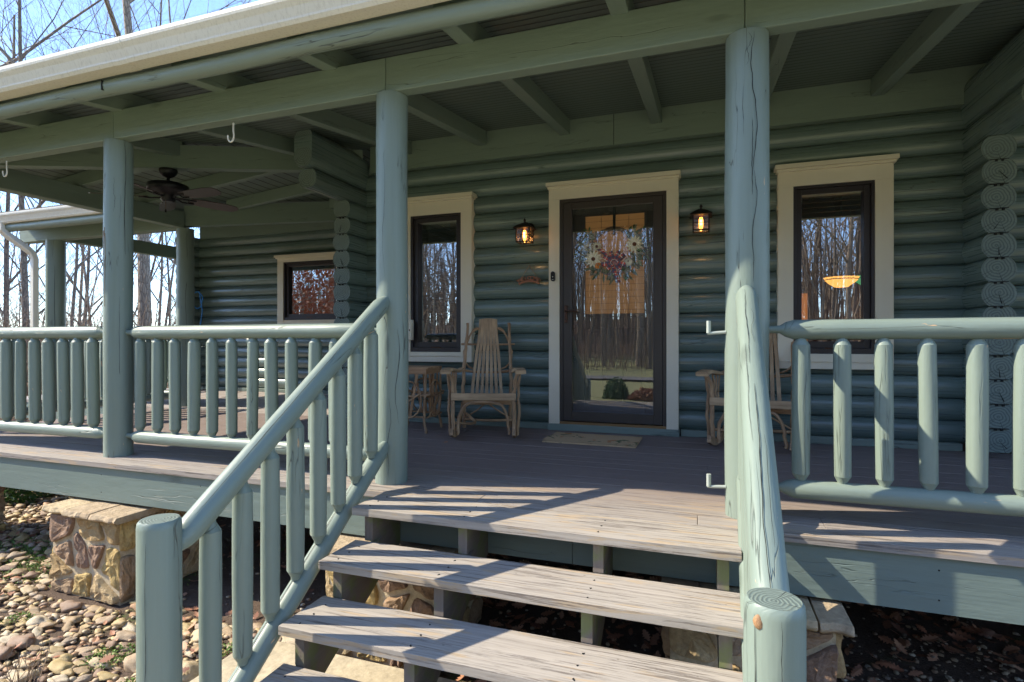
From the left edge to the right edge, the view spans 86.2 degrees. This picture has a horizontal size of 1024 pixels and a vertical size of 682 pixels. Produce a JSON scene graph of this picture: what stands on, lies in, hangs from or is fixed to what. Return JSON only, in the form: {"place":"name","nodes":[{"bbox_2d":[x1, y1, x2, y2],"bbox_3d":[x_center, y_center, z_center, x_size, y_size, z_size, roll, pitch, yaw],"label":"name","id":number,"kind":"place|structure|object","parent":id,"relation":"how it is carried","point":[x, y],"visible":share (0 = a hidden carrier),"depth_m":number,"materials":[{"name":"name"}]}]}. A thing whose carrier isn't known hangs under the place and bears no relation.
{"place":"outdoors","nodes":[
{"label":"outdoors","id":0,"kind":"place"},
{"bbox_2d":[0,0,258,326],"label":"sky","id":1,"kind":"structure","parent":0,"point":[203,4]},
{"bbox_2d":[0,490,259,681],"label":"river gravel","id":2,"kind":"structure","parent":0,"point":[16,511],"depth_m":3.37,"materials":[{"name":"gravel"}]},
{"bbox_2d":[1,638,50,681],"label":"bare shrub","id":3,"kind":"object","parent":2,"relation":"on","point":[29,670],"visible":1,"depth_m":2.50,"materials":[{"name":"brown plant"}]},
{"bbox_2d":[79,643,135,670],"bbox_3d":[-2.140,1.668,2.923,0.232,0.049,0.259,0,0,19],"label":"weed patch","id":4,"kind":"object","parent":2,"relation":"on","point":[115,652],"visible":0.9,"depth_m":2.91,"materials":[{"name":"green plant"}]},
{"bbox_2d":[281,637,294,644],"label":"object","id":5,"kind":"object","parent":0,"point":[289,640],"visible":0.35,"depth_m":3.04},
{"bbox_2d":[0,392,1023,681],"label":"ground","id":6,"kind":"structure","parent":0,"point":[868,640],"depth_m":3.24,"materials":[{"name":"soil"}]},
{"bbox_2d":[0,486,5,530],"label":"stone pier","id":7,"kind":"structure","parent":6,"relation":"on","point":[2,510],"depth_m":4.84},
{"bbox_2d":[0,388,1023,624],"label":"porch deck","id":8,"kind":"structure","parent":7,"relation":"on","point":[962,564],"depth_m":3.09,"materials":[{"name":"grey paint"}]},
{"bbox_2d":[45,239,65,340],"bbox_3d":[-6.521,-0.301,7.824,0.233,2.263,0.234,0,0,19],"label":"porch post","id":9,"kind":"object","parent":8,"relation":"on","point":[55,283],"visible":0.51,"depth_m":7.74,"materials":[{"name":"green paint"}]},
{"bbox_2d":[67,339,168,393],"bbox_3d":[-5.348,0.309,7.417,2.280,0.837,0.093,0,0,19],"label":"porch railing","id":10,"kind":"object","parent":9,"relation":"attached to","point":[165,365],"visible":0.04,"depth_m":7.12,"materials":[{"name":"green paint"}]},
{"bbox_2d":[98,340,169,382],"bbox_3d":[-6.121,0.309,8.976,0.094,0.836,2.240,0,0,19],"label":"porch railing","id":11,"kind":"object","parent":9,"relation":"attached to","point":[167,361],"visible":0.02,"depth_m":9.45,"materials":[{"name":"green paint"}]},
{"bbox_2d":[103,138,133,457],"bbox_3d":[-2.864,-0.306,3.984,0.188,2.273,0.186,0,0,19],"label":"porch post","id":12,"kind":"object","parent":8,"relation":"on","point":[118,269],"visible":0.98,"depth_m":3.91,"materials":[{"name":"green paint"}]},
{"bbox_2d":[0,326,102,438],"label":"porch railing","id":13,"kind":"object","parent":12,"relation":"attached to","point":[42,352],"visible":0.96,"depth_m":4.19,"materials":[{"name":"green paint"}]},
{"bbox_2d":[125,323,375,460],"bbox_3d":[-1.781,0.309,3.613,2.110,0.839,0.096,0,0,19],"label":"porch railing","id":14,"kind":"object","parent":12,"relation":"attached to","point":[315,332],"visible":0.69,"depth_m":3.65,"materials":[{"name":"green paint"}]},
{"bbox_2d":[176,228,194,406],"bbox_3d":[-4.186,-0.301,7.012,0.204,2.264,0.208,0,0,19],"label":"porch post","id":15,"kind":"object","parent":8,"relation":"on","point":[185,286],"visible":0.61,"depth_m":6.93,"materials":[{"name":"green paint"}]},
{"bbox_2d":[375,90,407,484],"bbox_3d":[-0.709,-0.306,3.240,0.190,2.274,0.190,0,0,19],"label":"porch post","id":16,"kind":"object","parent":8,"relation":"on","point":[391,207],"visible":0.94,"depth_m":3.16,"materials":[{"name":"green paint"}]},
{"bbox_2d":[408,365,444,433],"bbox_3d":[-0.900,0.536,5.136,0.428,0.596,0.424,0,0,12],"label":"side table","id":17,"kind":"object","parent":8,"relation":"on","point":[431,394],"visible":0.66,"depth_m":5.01,"materials":[{"name":"brown wood"}]},
{"bbox_2d":[440,318,525,437],"bbox_3d":[-0.232,0.306,4.892,0.710,1.043,0.881,0,0,1],"label":"rocking chair","id":18,"kind":"object","parent":8,"relation":"on","point":[487,326],"visible":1,"depth_m":5.00,"materials":[{"name":"brown wood"}]},
{"bbox_2d":[542,432,641,447],"bbox_3d":[0.677,0.816,4.565,0.750,0.024,0.450,0,0,20],"label":"doormat","id":19,"kind":"object","parent":8,"relation":"on","point":[599,440],"visible":1,"depth_m":4.53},
{"bbox_2d":[706,27,769,518],"bbox_3d":[1.096,-0.306,2.628,0.260,2.273,0.200,0,0,40],"label":"porch post","id":20,"kind":"object","parent":8,"relation":"on","point":[747,203],"visible":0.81,"depth_m":2.53,"materials":[{"name":"green paint"}]},
{"bbox_2d":[769,317,1023,516],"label":"porch railing","id":21,"kind":"object","parent":20,"relation":"attached to","point":[976,331],"visible":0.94,"depth_m":2.37,"materials":[{"name":"green paint"}]},
{"bbox_2d":[695,333,793,452],"bbox_3d":[1.959,0.306,4.364,0.781,1.043,0.881,0,0,32],"label":"rocking chair","id":22,"kind":"object","parent":8,"relation":"on","point":[779,406],"visible":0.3,"depth_m":4.28,"materials":[{"name":"brown wood"}]},
{"bbox_2d":[0,644,15,659],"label":"river stone","id":23,"kind":"object","parent":6,"relation":"on","point":[5,651],"visible":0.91,"depth_m":2.91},
{"bbox_2d":[0,565,16,570],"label":"river stone","id":24,"kind":"object","parent":6,"relation":"on","point":[5,567],"visible":0.75,"depth_m":4.03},
{"bbox_2d":[0,633,19,643],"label":"river stone","id":25,"kind":"object","parent":6,"relation":"on","point":[4,639],"visible":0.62,"depth_m":3.09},
{"bbox_2d":[2,586,19,592],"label":"river stone","id":26,"kind":"object","parent":6,"relation":"on","point":[9,589],"visible":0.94,"depth_m":3.67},
{"bbox_2d":[3,568,27,577],"bbox_3d":[-3.568,1.674,3.941,0.157,0.072,0.110,-8,-4,-5],"label":"river stone","id":27,"kind":"object","parent":6,"relation":"on","point":[19,572],"visible":0.73,"depth_m":3.92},
{"bbox_2d":[6,551,26,559],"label":"river stone","id":28,"kind":"object","parent":6,"relation":"on","point":[14,554],"visible":0.77,"depth_m":4.25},
{"bbox_2d":[0,611,34,623],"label":"weed patch","id":29,"kind":"object","parent":6,"relation":"on","point":[14,615],"visible":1,"depth_m":3.31,"materials":[{"name":"green plant"}]},
{"bbox_2d":[6,633,34,649],"bbox_3d":[-2.724,1.671,3.041,0.184,0.056,0.106,-6,13,26],"label":"river stone","id":30,"kind":"object","parent":6,"relation":"on","point":[26,640],"visible":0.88,"depth_m":3.02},
{"bbox_2d":[14,534,28,541],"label":"river stone","id":31,"kind":"object","parent":6,"relation":"on","point":[22,537],"visible":0.96,"depth_m":4.63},
{"bbox_2d":[7,669,40,681],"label":"river stone","id":32,"kind":"object","parent":6,"relation":"on","point":[24,676],"visible":0.66,"depth_m":2.70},
{"bbox_2d":[3,560,50,583],"bbox_3d":[-3.457,1.666,4.002,0.419,0.050,0.387,0,0,19],"label":"weed patch","id":33,"kind":"object","parent":6,"relation":"on","point":[39,565],"visible":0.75,"depth_m":4.00,"materials":[{"name":"green plant"}]},
{"bbox_2d":[17,659,38,669],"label":"river stone","id":34,"kind":"object","parent":6,"relation":"on","point":[23,666],"visible":0.54,"depth_m":2.83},
{"bbox_2d":[20,585,37,593],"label":"river stone","id":35,"kind":"object","parent":6,"relation":"on","point":[28,589],"visible":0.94,"depth_m":3.67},
{"bbox_2d":[4,487,55,505],"bbox_3d":[-5.279,1.405,5.869,0.771,0.588,0.859,0,0,-30],"label":"evergreen shrub","id":36,"kind":"object","parent":6,"relation":"on","point":[9,493],"visible":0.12,"depth_m":5.67,"materials":[{"name":"green plant"}]},
{"bbox_2d":[21,571,39,579],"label":"river stone","id":37,"kind":"object","parent":6,"relation":"on","point":[31,574],"visible":0.94,"depth_m":3.89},
{"bbox_2d":[0,193,73,323],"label":"bare tree","id":38,"kind":"object","parent":6,"relation":"on","point":[20,274],"visible":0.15,"depth_m":35.56,"materials":[{"name":"brown plant"}]},
{"bbox_2d":[25,615,49,626],"bbox_3d":[-2.843,1.682,3.285,0.140,0.064,0.098,5,10,3],"label":"river stone","id":39,"kind":"object","parent":6,"relation":"on","point":[38,619],"visible":0.76,"depth_m":3.27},
{"bbox_2d":[32,626,42,637],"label":"river stone","id":40,"kind":"object","parent":6,"relation":"on","point":[37,630],"visible":0.7,"depth_m":3.14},
{"bbox_2d":[39,621,58,630],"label":"river stone","id":41,"kind":"object","parent":6,"relation":"on","point":[48,625],"visible":0.82,"depth_m":3.21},
{"bbox_2d":[0,194,101,325],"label":"bare tree","id":42,"kind":"object","parent":6,"relation":"on","point":[27,258],"visible":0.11,"depth_m":23.12,"materials":[{"name":"brown plant"}]},
{"bbox_2d":[0,0,102,322],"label":"bare tree","id":43,"kind":"object","parent":6,"relation":"on","point":[87,275],"visible":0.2,"depth_m":22.12,"materials":[{"name":"brown plant"}]},
{"bbox_2d":[0,201,102,326],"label":"bare tree","id":44,"kind":"object","parent":6,"relation":"on","point":[18,279],"visible":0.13,"depth_m":32.57,"materials":[{"name":"brown plant"}]},
{"bbox_2d":[0,200,102,317],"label":"bare tree","id":45,"kind":"object","parent":6,"relation":"on","point":[43,271],"visible":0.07,"depth_m":28.77,"materials":[{"name":"brown plant"}]},
{"bbox_2d":[0,0,103,326],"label":"bare tree","id":46,"kind":"object","parent":6,"relation":"on","point":[6,283],"visible":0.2,"depth_m":17.89,"materials":[{"name":"brown plant"}]},
{"bbox_2d":[48,646,65,653],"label":"river stone","id":47,"kind":"object","parent":6,"relation":"on","point":[54,649],"visible":0.77,"depth_m":2.98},
{"bbox_2d":[48,659,72,674],"bbox_3d":[-2.325,1.680,2.820,0.160,0.049,0.092,-1,-12,37],"label":"river stone","id":48,"kind":"object","parent":6,"relation":"on","point":[57,666],"visible":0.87,"depth_m":2.80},
{"bbox_2d":[52,674,68,681],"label":"river stone","id":49,"kind":"object","parent":6,"relation":"on","point":[61,678],"visible":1,"depth_m":2.70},
{"bbox_2d":[53,653,72,661],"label":"river stone","id":50,"kind":"object","parent":6,"relation":"on","point":[67,656],"visible":0.78,"depth_m":2.89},
{"bbox_2d":[60,668,74,676],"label":"river stone","id":51,"kind":"object","parent":6,"relation":"on","point":[69,672],"visible":0.72,"depth_m":2.76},
{"bbox_2d":[61,621,74,632],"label":"river stone","id":52,"kind":"object","parent":6,"relation":"on","point":[67,626],"visible":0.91,"depth_m":3.22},
{"bbox_2d":[63,615,81,622],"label":"river stone","id":53,"kind":"object","parent":6,"relation":"on","point":[76,619],"visible":0.89,"depth_m":3.28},
{"bbox_2d":[60,600,86,612],"bbox_3d":[-2.793,1.679,3.465,0.168,0.062,0.100,-3,6,5],"label":"river stone","id":54,"kind":"object","parent":6,"relation":"on","point":[66,606],"visible":0.98,"depth_m":3.44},
{"bbox_2d":[7,1,140,61],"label":"bare tree","id":55,"kind":"object","parent":6,"relation":"on","point":[61,33],"visible":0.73,"depth_m":20.21,"materials":[{"name":"brown plant"}]},
{"bbox_2d":[0,0,151,340],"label":"bare tree","id":56,"kind":"object","parent":6,"relation":"on","point":[143,265],"visible":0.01,"depth_m":15.37,"materials":[{"name":"brown plant"}]},
{"bbox_2d":[0,0,152,392],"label":"bare tree","id":57,"kind":"object","parent":6,"relation":"on","point":[23,265],"visible":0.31,"depth_m":16.91,"materials":[{"name":"brown plant"}]},
{"bbox_2d":[2,198,157,339],"bbox_3d":[-23.517,-6.625,29.823,14.404,17.846,12.059,0,0,-11],"label":"bare tree","id":58,"kind":"object","parent":6,"relation":"on","point":[66,265],"visible":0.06,"depth_m":27.45,"materials":[{"name":"brown plant"}]},
{"bbox_2d":[73,666,90,673],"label":"river stone","id":59,"kind":"object","parent":6,"relation":"on","point":[78,670],"visible":0.93,"depth_m":2.79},
{"bbox_2d":[72,674,92,681],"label":"river stone","id":60,"kind":"object","parent":6,"relation":"on","point":[86,678],"visible":1,"depth_m":2.71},
{"bbox_2d":[75,646,97,655],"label":"river stone","id":61,"kind":"object","parent":6,"relation":"on","point":[85,649],"visible":0.94,"depth_m":2.97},
{"bbox_2d":[0,276,175,421],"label":"undergrowth","id":62,"kind":"object","parent":6,"relation":"on","point":[172,316],"visible":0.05,"depth_m":13.03,"materials":[{"name":"brown plant"}]},
{"bbox_2d":[0,1,193,327],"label":"bare tree","id":63,"kind":"object","parent":6,"relation":"on","point":[13,287],"visible":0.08,"depth_m":21.55,"materials":[{"name":"brown plant"}]},
{"bbox_2d":[3,16,196,325],"bbox_3d":[-24.935,-9.718,36.141,15.822,24.194,16.700,0,0,19],"label":"bare tree","id":64,"kind":"object","parent":6,"relation":"on","point":[160,295],"visible":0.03,"depth_m":36.57,"materials":[{"name":"brown plant"}]},
{"bbox_2d":[88,657,112,668],"bbox_3d":[-2.136,1.680,2.847,0.134,0.047,0.063,15,11,5],"label":"river stone","id":65,"kind":"object","parent":6,"relation":"on","point":[95,660],"visible":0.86,"depth_m":2.83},
{"bbox_2d":[95,615,116,623],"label":"river stone","id":66,"kind":"object","parent":6,"relation":"on","point":[109,619],"visible":0.94,"depth_m":3.29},
{"bbox_2d":[96,671,119,680],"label":"river stone","id":67,"kind":"object","parent":6,"relation":"on","point":[104,675],"visible":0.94,"depth_m":2.74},
{"bbox_2d":[0,0,218,325],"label":"bare tree","id":68,"kind":"object","parent":6,"relation":"on","point":[81,290],"visible":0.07,"depth_m":27.86,"materials":[{"name":"brown plant"}]},
{"bbox_2d":[105,640,117,649],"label":"river stone","id":69,"kind":"object","parent":6,"relation":"on","point":[112,643],"visible":0.8,"depth_m":3.02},
{"bbox_2d":[0,0,223,326],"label":"bare tree","id":70,"kind":"object","parent":6,"relation":"on","point":[77,265],"visible":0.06,"depth_m":17.36,"materials":[{"name":"brown plant"}]},
{"bbox_2d":[0,0,223,326],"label":"bare tree","id":71,"kind":"object","parent":6,"relation":"on","point":[86,284],"visible":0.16,"depth_m":18.62,"materials":[{"name":"brown plant"}]},
{"bbox_2d":[0,0,224,66],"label":"bare tree","id":72,"kind":"object","parent":6,"relation":"on","point":[37,44],"visible":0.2,"depth_m":17.70,"materials":[{"name":"brown plant"}]},
{"bbox_2d":[0,521,226,586],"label":"moss","id":73,"kind":"object","parent":6,"relation":"on","point":[32,551],"visible":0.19,"depth_m":4.34,"materials":[{"name":"green plant"}]},
{"bbox_2d":[23,0,205,315],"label":"bare tree","id":74,"kind":"object","parent":6,"relation":"on","point":[152,278],"visible":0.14,"depth_m":18.85,"materials":[{"name":"brown plant"}]},
{"bbox_2d":[70,251,164,326],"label":"bare tree","id":75,"kind":"object","parent":6,"relation":"on","point":[101,288],"visible":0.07,"depth_m":45.82,"materials":[{"name":"brown plant"}]},
{"bbox_2d":[41,497,198,605],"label":"stone pier","id":76,"kind":"structure","parent":6,"relation":"on","point":[93,555],"depth_m":3.60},
{"bbox_2d":[111,618,128,627],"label":"river stone","id":77,"kind":"object","parent":6,"relation":"on","point":[120,623],"visible":0.84,"depth_m":3.22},
{"bbox_2d":[112,630,135,641],"bbox_3d":[-2.199,1.693,3.139,0.147,0.054,0.087,12,2,-11],"label":"river stone","id":78,"kind":"object","parent":6,"relation":"on","point":[124,635],"visible":0.69,"depth_m":3.12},
{"bbox_2d":[0,0,250,322],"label":"bare tree","id":79,"kind":"object","parent":6,"relation":"on","point":[154,260],"visible":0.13,"depth_m":20.62,"materials":[{"name":"brown plant"}]},
{"bbox_2d":[0,0,253,325],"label":"bare tree","id":80,"kind":"object","parent":6,"relation":"on","point":[170,289],"visible":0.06,"depth_m":18.20,"materials":[{"name":"brown plant"}]},
{"bbox_2d":[0,0,255,263],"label":"bare tree","id":81,"kind":"object","parent":6,"relation":"on","point":[170,21],"visible":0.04,"depth_m":22.16,"materials":[{"name":"brown plant"}]},
{"bbox_2d":[122,622,135,631],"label":"river stone","id":82,"kind":"object","parent":6,"relation":"on","point":[129,626],"visible":0.59,"depth_m":3.20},
{"bbox_2d":[123,653,135,673],"bbox_3d":[-1.953,1.679,2.854,0.122,0.080,0.174,14,5,-42],"label":"river stone","id":83,"kind":"object","parent":6,"relation":"on","point":[129,663],"visible":0.49,"depth_m":2.81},
{"bbox_2d":[89,233,175,323],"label":"bare tree","id":84,"kind":"object","parent":6,"relation":"on","point":[159,291],"visible":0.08,"depth_m":45.92,"materials":[{"name":"brown plant"}]},
{"bbox_2d":[94,0,213,325],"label":"bare tree","id":85,"kind":"object","parent":6,"relation":"on","point":[167,263],"visible":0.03,"depth_m":20.22,"materials":[{"name":"brown plant"}]},
{"bbox_2d":[183,660,198,681],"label":"river stone","id":86,"kind":"object","parent":6,"relation":"on","point":[191,673],"visible":0.43,"depth_m":2.76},
{"bbox_2d":[190,629,198,641],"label":"river stone","id":87,"kind":"object","parent":6,"relation":"on","point":[195,637],"visible":0.36,"depth_m":3.11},
{"bbox_2d":[222,626,231,637],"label":"river stone","id":88,"kind":"object","parent":6,"relation":"on","point":[226,630],"visible":0.53,"depth_m":3.15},
{"bbox_2d":[190,639,459,681],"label":"concrete path","id":89,"kind":"structure","parent":6,"relation":"on","point":[281,653],"depth_m":2.70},
{"bbox_2d":[136,513,182,681],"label":"newel post","id":90,"kind":"object","parent":89,"relation":"on","point":[159,642],"visible":1,"depth_m":1.79,"materials":[{"name":"green paint"}]},
{"bbox_2d":[182,296,388,681],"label":"stair railing","id":91,"kind":"object","parent":90,"relation":"attached to","point":[205,511],"visible":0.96,"depth_m":2.42,"materials":[{"name":"green paint"}]},
{"bbox_2d":[260,492,742,681],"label":"porch stairs","id":92,"kind":"structure","parent":89,"relation":"on","point":[322,630],"depth_m":2.25,"materials":[{"name":"grey wood"}]},
{"bbox_2d":[743,588,806,681],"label":"newel post","id":93,"kind":"object","parent":89,"relation":"on","point":[774,635],"visible":1,"depth_m":1.22,"materials":[{"name":"green paint"}]},
{"bbox_2d":[735,285,789,671],"bbox_3d":[0.841,0.673,1.887,0.095,1.867,1.427,0,0,21],"label":"stair railing","id":94,"kind":"object","parent":93,"relation":"attached to","point":[761,544],"visible":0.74,"depth_m":1.75,"materials":[{"name":"green paint"}]},
{"bbox_2d":[325,533,482,668],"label":"stone pier","id":95,"kind":"structure","parent":6,"relation":"on","point":[404,596],"depth_m":2.88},
{"bbox_2d":[0,418,1023,681],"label":"fallen leaves","id":96,"kind":"object","parent":6,"relation":"on","point":[858,670],"visible":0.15,"depth_m":3.11,"materials":[{"name":"brown plant"}]},
{"bbox_2d":[175,27,1023,524],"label":"log house","id":97,"kind":"structure","parent":6,"relation":"on","point":[921,175],"depth_m":4.89,"materials":[{"name":"green"}]},
{"bbox_2d":[274,251,336,323],"bbox_3d":[-3.167,-0.820,8.653,1.295,1.100,0.218,0,0,19],"label":"window","id":98,"kind":"structure","parent":97,"relation":"in","point":[285,263],"depth_m":8.73,"materials":[{"name":"beige paint"}]},
{"bbox_2d":[408,320,413,339],"bbox_3d":[-1.052,-0.113,5.574,0.085,0.205,0.053,0,0,19],"label":"wall box","id":99,"kind":"object","parent":97,"relation":"attached to","point":[410,329],"visible":0.74,"depth_m":5.55,"materials":[{"name":"beige paint"}]},
{"bbox_2d":[407,191,476,361],"bbox_3d":[-0.764,-0.623,5.567,0.867,1.665,0.218,0,0,19],"label":"window","id":100,"kind":"structure","parent":97,"relation":"in","point":[452,208],"depth_m":5.50,"materials":[{"name":"beige paint"}]},
{"bbox_2d":[0,0,1023,326],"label":"porch roof","id":101,"kind":"structure","parent":97,"relation":"attached to","point":[266,78],"depth_m":3.56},
{"bbox_2d":[88,167,238,212],"bbox_3d":[-3.256,-1.433,5.236,1.210,0.425,1.258,0,0,19],"label":"ceiling fan","id":102,"kind":"object","parent":101,"relation":"hanging from","point":[168,191],"visible":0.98,"depth_m":5.19,"materials":[{"name":"metal"}]},
{"bbox_2d":[513,218,535,244],"bbox_3d":[0.130,-1.024,5.117,0.176,0.228,0.253,0,0,19],"label":"wall lantern","id":103,"kind":"object","parent":97,"relation":"attached to","point":[525,227],"depth_m":5.05,"materials":[{"name":"metal"}]},
{"bbox_2d":[516,265,540,284],"bbox_3d":[0.158,-0.630,5.228,0.243,0.189,0.027,0,0,19],"label":"welcome sign","id":104,"kind":"object","parent":97,"relation":"attached to","point":[530,280],"visible":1,"depth_m":5.21,"materials":[{"name":"brown wood"}]},
{"bbox_2d":[546,170,680,429],"bbox_3d":[0.912,-0.349,4.983,1.195,2.234,0.225,0,0,19],"label":"front door","id":105,"kind":"structure","parent":97,"relation":"in","point":[614,347],"depth_m":5.01,"materials":[{"name":"beige paint"}]},
{"bbox_2d":[573,224,652,284],"bbox_3d":[0.907,-0.783,4.978,0.734,0.551,0.122,0,0,19],"label":"wreath","id":106,"kind":"object","parent":105,"relation":"hanging from","point":[591,258],"visible":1,"depth_m":4.95,"materials":[{"name":"multicoloured plant"}]},
{"bbox_2d":[690,205,711,232],"bbox_3d":[1.592,-1.029,4.612,0.176,0.228,0.253,0,0,19],"label":"wall lantern","id":107,"kind":"object","parent":97,"relation":"attached to","point":[700,215],"depth_m":4.53,"materials":[{"name":"metal"}]},
{"bbox_2d":[773,153,899,369],"bbox_3d":[2.581,-0.602,4.409,0.860,1.655,0.218,0,0,19],"label":"window","id":108,"kind":"structure","parent":97,"relation":"in","point":[872,177],"depth_m":4.36,"materials":[{"name":"beige paint"}]},
{"bbox_2d":[823,196,858,287],"bbox_3d":[3.292,-1.305,5.475,0.320,1.530,0.320,0,0,19],"label":"pendant lamp","id":109,"kind":"object","parent":97,"relation":"hanging from","point":[840,281],"visible":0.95,"depth_m":5.41,"materials":[{"name":"glass"}]},
{"bbox_2d":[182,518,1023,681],"bbox_3d":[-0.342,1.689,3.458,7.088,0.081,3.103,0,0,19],"label":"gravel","id":110,"kind":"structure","parent":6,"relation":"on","point":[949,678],"depth_m":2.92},
{"bbox_2d":[661,576,854,681],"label":"stone pier","id":111,"kind":"structure","parent":6,"relation":"on","point":[829,625],"depth_m":2.29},
{"bbox_3d":[-4.979,-0.306,4.719,0.207,2.273,0.205,0,0,19],"label":"porch post","id":112,"kind":"object","parent":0,"visible":0},
{"bbox_2d":[11,337,170,416],"bbox_3d":[-4.581,0.309,5.871,0.094,0.837,2.240,0,0,19],"label":"porch railing","id":113,"kind":"object","parent":112,"relation":"attached to","point":[148,361],"visible":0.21,"depth_m":6.02,"materials":[{"name":"green paint"}]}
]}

